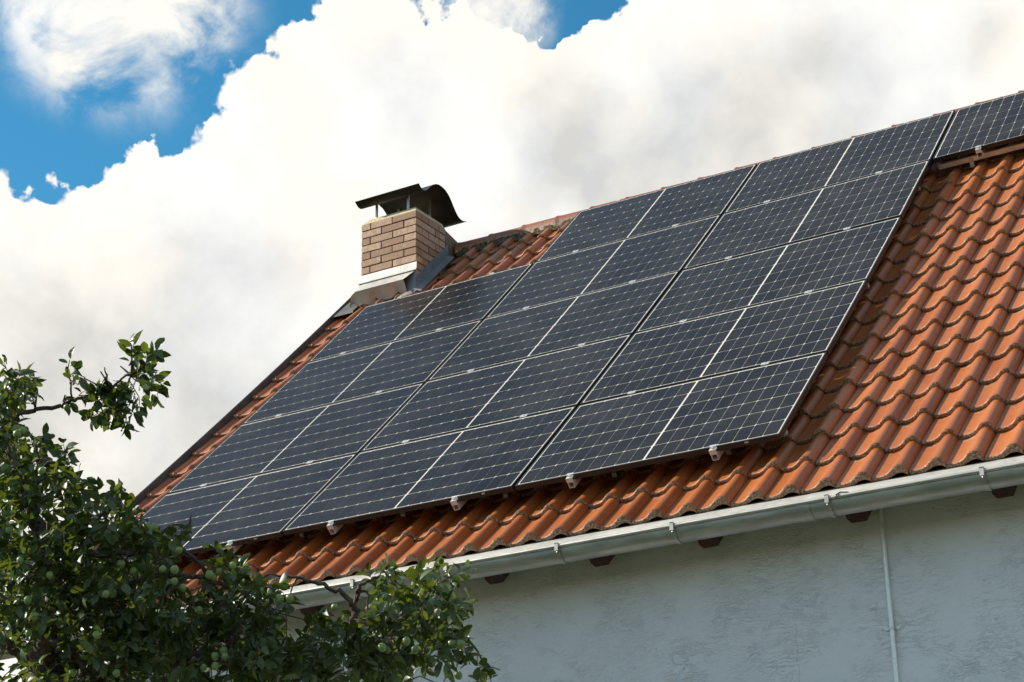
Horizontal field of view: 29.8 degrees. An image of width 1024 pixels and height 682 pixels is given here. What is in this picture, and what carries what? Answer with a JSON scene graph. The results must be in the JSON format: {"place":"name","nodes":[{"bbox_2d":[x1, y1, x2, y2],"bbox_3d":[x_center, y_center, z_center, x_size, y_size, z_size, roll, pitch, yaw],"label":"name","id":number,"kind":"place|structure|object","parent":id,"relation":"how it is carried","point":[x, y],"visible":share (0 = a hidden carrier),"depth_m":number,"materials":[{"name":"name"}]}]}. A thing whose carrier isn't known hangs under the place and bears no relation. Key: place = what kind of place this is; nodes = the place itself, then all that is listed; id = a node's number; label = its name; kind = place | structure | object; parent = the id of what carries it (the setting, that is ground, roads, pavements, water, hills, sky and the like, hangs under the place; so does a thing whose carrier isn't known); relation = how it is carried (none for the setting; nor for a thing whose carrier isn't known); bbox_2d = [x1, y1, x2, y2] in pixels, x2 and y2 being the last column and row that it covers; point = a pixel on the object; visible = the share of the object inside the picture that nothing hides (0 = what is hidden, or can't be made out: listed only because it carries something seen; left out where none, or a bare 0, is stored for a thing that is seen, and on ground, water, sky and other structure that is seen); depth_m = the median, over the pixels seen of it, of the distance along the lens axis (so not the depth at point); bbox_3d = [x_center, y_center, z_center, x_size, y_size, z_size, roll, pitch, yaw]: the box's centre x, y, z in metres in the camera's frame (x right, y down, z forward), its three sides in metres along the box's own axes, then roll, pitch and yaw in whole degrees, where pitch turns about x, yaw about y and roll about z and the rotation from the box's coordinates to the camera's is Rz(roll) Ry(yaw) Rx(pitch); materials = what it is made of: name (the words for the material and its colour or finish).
{"place":"outdoors","nodes":[
{"label":"outdoors","id":0,"kind":"place"},
{"bbox_2d":[0,0,1023,681],"label":"sky","id":1,"kind":"structure","parent":0,"point":[192,174],"materials":[{"name":"white"}]},
{"label":"ground","id":2,"kind":"structure","parent":0,"visible":0},
{"bbox_2d":[0,330,499,681],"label":"plum tree","id":3,"kind":"object","parent":2,"relation":"on","point":[47,615],"visible":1,"depth_m":8.55,"materials":[{"name":"green plant"}]},
{"bbox_2d":[0,90,1023,681],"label":"house","id":4,"kind":"structure","parent":2,"relation":"on","point":[760,562],"depth_m":10.96,"materials":[{"name":"tile"}]},
{"bbox_2d":[200,296,403,486],"bbox_3d":[-1.808,0.597,14.961,0.058,3.214,3.460,-13,-24,28],"label":"mounting rail","id":5,"kind":"object","parent":4,"relation":"attached to","point":[202,485],"visible":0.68,"depth_m":14.95,"materials":[{"name":"metal"}]},
{"bbox_2d":[91,453,356,561],"bbox_3d":[-2.015,1.196,13.277,1.722,0.036,1.136,-13,18,28],"label":"solar panel","id":6,"kind":"object","parent":5,"relation":"attached to","point":[260,507],"visible":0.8,"depth_m":13.22,"materials":[{"name":"black glass"}]},
{"bbox_2d":[167,383,423,493],"bbox_3d":[-1.592,0.730,14.244,1.722,0.035,1.134,-13,18,28],"label":"solar panel","id":7,"kind":"object","parent":5,"relation":"attached to","point":[334,430],"visible":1,"depth_m":14.20,"materials":[{"name":"black glass"}]},
{"bbox_2d":[242,320,482,424],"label":"solar panel","id":8,"kind":"object","parent":5,"relation":"attached to","point":[410,361],"visible":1,"depth_m":15.16,"materials":[{"name":"black glass"}]},
{"bbox_2d":[227,272,493,552],"bbox_3d":[-0.994,0.403,14.511,0.057,3.214,3.460,-13,-24,28],"label":"mounting rail","id":9,"kind":"object","parent":4,"relation":"attached to","point":[235,548],"visible":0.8,"depth_m":12.61,"materials":[{"name":"metal"}]},
{"bbox_2d":[309,263,532,361],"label":"solar panel","id":10,"kind":"object","parent":9,"relation":"attached to","point":[447,306],"visible":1,"depth_m":16.12,"materials":[{"name":"black glass"}]},
{"bbox_2d":[327,200,619,533],"bbox_3d":[-0.092,-0.012,14.603,0.058,4.016,4.287,-13,-24,28],"label":"mounting rail","id":11,"kind":"object","parent":4,"relation":"attached to","point":[332,529],"visible":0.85,"depth_m":12.21,"materials":[{"name":"metal"}]},
{"bbox_2d":[486,214,720,317],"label":"solar panel","id":12,"kind":"object","parent":11,"relation":"attached to","point":[628,260],"visible":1,"depth_m":15.30,"materials":[{"name":"black glass"}]},
{"bbox_2d":[536,164,756,261],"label":"solar panel","id":13,"kind":"object","parent":11,"relation":"attached to","point":[684,203],"visible":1,"depth_m":16.26,"materials":[{"name":"black glass"}]},
{"bbox_2d":[178,430,787,560],"bbox_3d":[-0.602,1.073,12.231,5.120,0.095,0.147,-13,-24,28],"label":"cross rail","id":14,"kind":"object","parent":4,"relation":"attached to","point":[614,474],"visible":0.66,"depth_m":11.56,"materials":[{"name":"metal"}]},
{"bbox_2d":[450,174,715,510],"bbox_3d":[0.708,-0.203,14.161,0.061,4.016,4.287,-13,-24,28],"label":"mounting rail","id":15,"kind":"object","parent":4,"relation":"attached to","point":[455,504],"visible":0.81,"depth_m":11.77,"materials":[{"name":"metal"}]},
{"bbox_2d":[283,406,576,535],"bbox_3d":[-0.524,0.837,12.451,1.722,0.036,1.136,-13,17,28],"label":"solar panel","id":16,"kind":"object","parent":15,"relation":"attached to","point":[482,461],"visible":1,"depth_m":12.37,"materials":[{"name":"black glass"}]},
{"bbox_2d":[361,334,631,451],"bbox_3d":[-0.100,0.372,13.418,1.722,0.038,1.134,-14,18,28],"label":"solar panel","id":17,"kind":"object","parent":15,"relation":"attached to","point":[555,380],"visible":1,"depth_m":13.37,"materials":[{"name":"black glass"}]},
{"bbox_2d":[427,271,679,380],"bbox_3d":[0.319,-0.102,14.381,1.722,0.035,1.134,-13,19,28],"label":"solar panel","id":18,"kind":"object","parent":15,"relation":"attached to","point":[599,315],"visible":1,"depth_m":14.33,"materials":[{"name":"black glass"}]},
{"bbox_2d":[566,150,802,487],"bbox_3d":[1.397,-0.368,13.780,0.058,4.016,4.287,-13,-24,28],"label":"mounting rail","id":19,"kind":"object","parent":4,"relation":"attached to","point":[571,482],"visible":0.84,"depth_m":11.38,"materials":[{"name":"metal"}]},
{"bbox_2d":[580,279,867,404],"bbox_3d":[1.392,0.017,12.593,1.722,0.036,1.134,-13,18,28],"label":"solar panel","id":20,"kind":"object","parent":19,"relation":"attached to","point":[797,326],"visible":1,"depth_m":12.54,"materials":[{"name":"black glass"}]},
{"bbox_2d":[635,217,901,332],"bbox_3d":[1.812,-0.456,13.557,1.722,0.035,1.134,-13,18,28],"label":"solar panel","id":21,"kind":"object","parent":19,"relation":"attached to","point":[856,254],"visible":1,"depth_m":13.51,"materials":[{"name":"black glass"}]},
{"bbox_2d":[709,121,908,460],"bbox_3d":[2.195,-0.558,13.339,0.059,4.016,4.287,-13,-24,28],"label":"mounting rail","id":22,"kind":"object","parent":4,"relation":"attached to","point":[715,454],"visible":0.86,"depth_m":10.94,"materials":[{"name":"metal"}]},
{"bbox_2d":[515,352,827,490],"bbox_3d":[0.970,0.483,11.627,1.722,0.036,1.136,-13,18,28],"label":"solar panel","id":23,"kind":"object","parent":22,"relation":"attached to","point":[748,407],"visible":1,"depth_m":11.54,"materials":[{"name":"black glass"}]},
{"bbox_2d":[683,160,930,269],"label":"solar panel","id":24,"kind":"object","parent":22,"relation":"attached to","point":[874,198],"visible":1,"depth_m":14.46,"materials":[{"name":"black glass"}]},
{"bbox_2d":[724,110,955,213],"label":"solar panel","id":25,"kind":"object","parent":22,"relation":"attached to","point":[873,153],"visible":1,"depth_m":15.43,"materials":[{"name":"black glass"}]},
{"bbox_2d":[878,508,900,681],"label":"conduit","id":26,"kind":"object","parent":4,"relation":"attached to","point":[891,627],"visible":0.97,"depth_m":10.15,"materials":[{"name":"metal"}]},
{"bbox_2d":[938,142,1023,169],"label":"cross rail","id":27,"kind":"object","parent":4,"relation":"attached to","point":[970,159],"visible":1,"depth_m":14.50,"materials":[{"name":"metal"}]},
{"bbox_2d":[975,96,1003,157],"bbox_3d":[3.706,-1.664,14.894,0.044,0.885,0.906,-13,-24,28],"label":"mounting rail","id":28,"kind":"object","parent":4,"relation":"attached to","point":[979,152],"visible":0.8,"depth_m":14.41,"materials":[{"name":"metal"}]},
{"bbox_2d":[933,91,1023,162],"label":"solar panel","id":29,"kind":"object","parent":28,"relation":"attached to","point":[992,123],"visible":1,"depth_m":14.80,"materials":[{"name":"black glass"}]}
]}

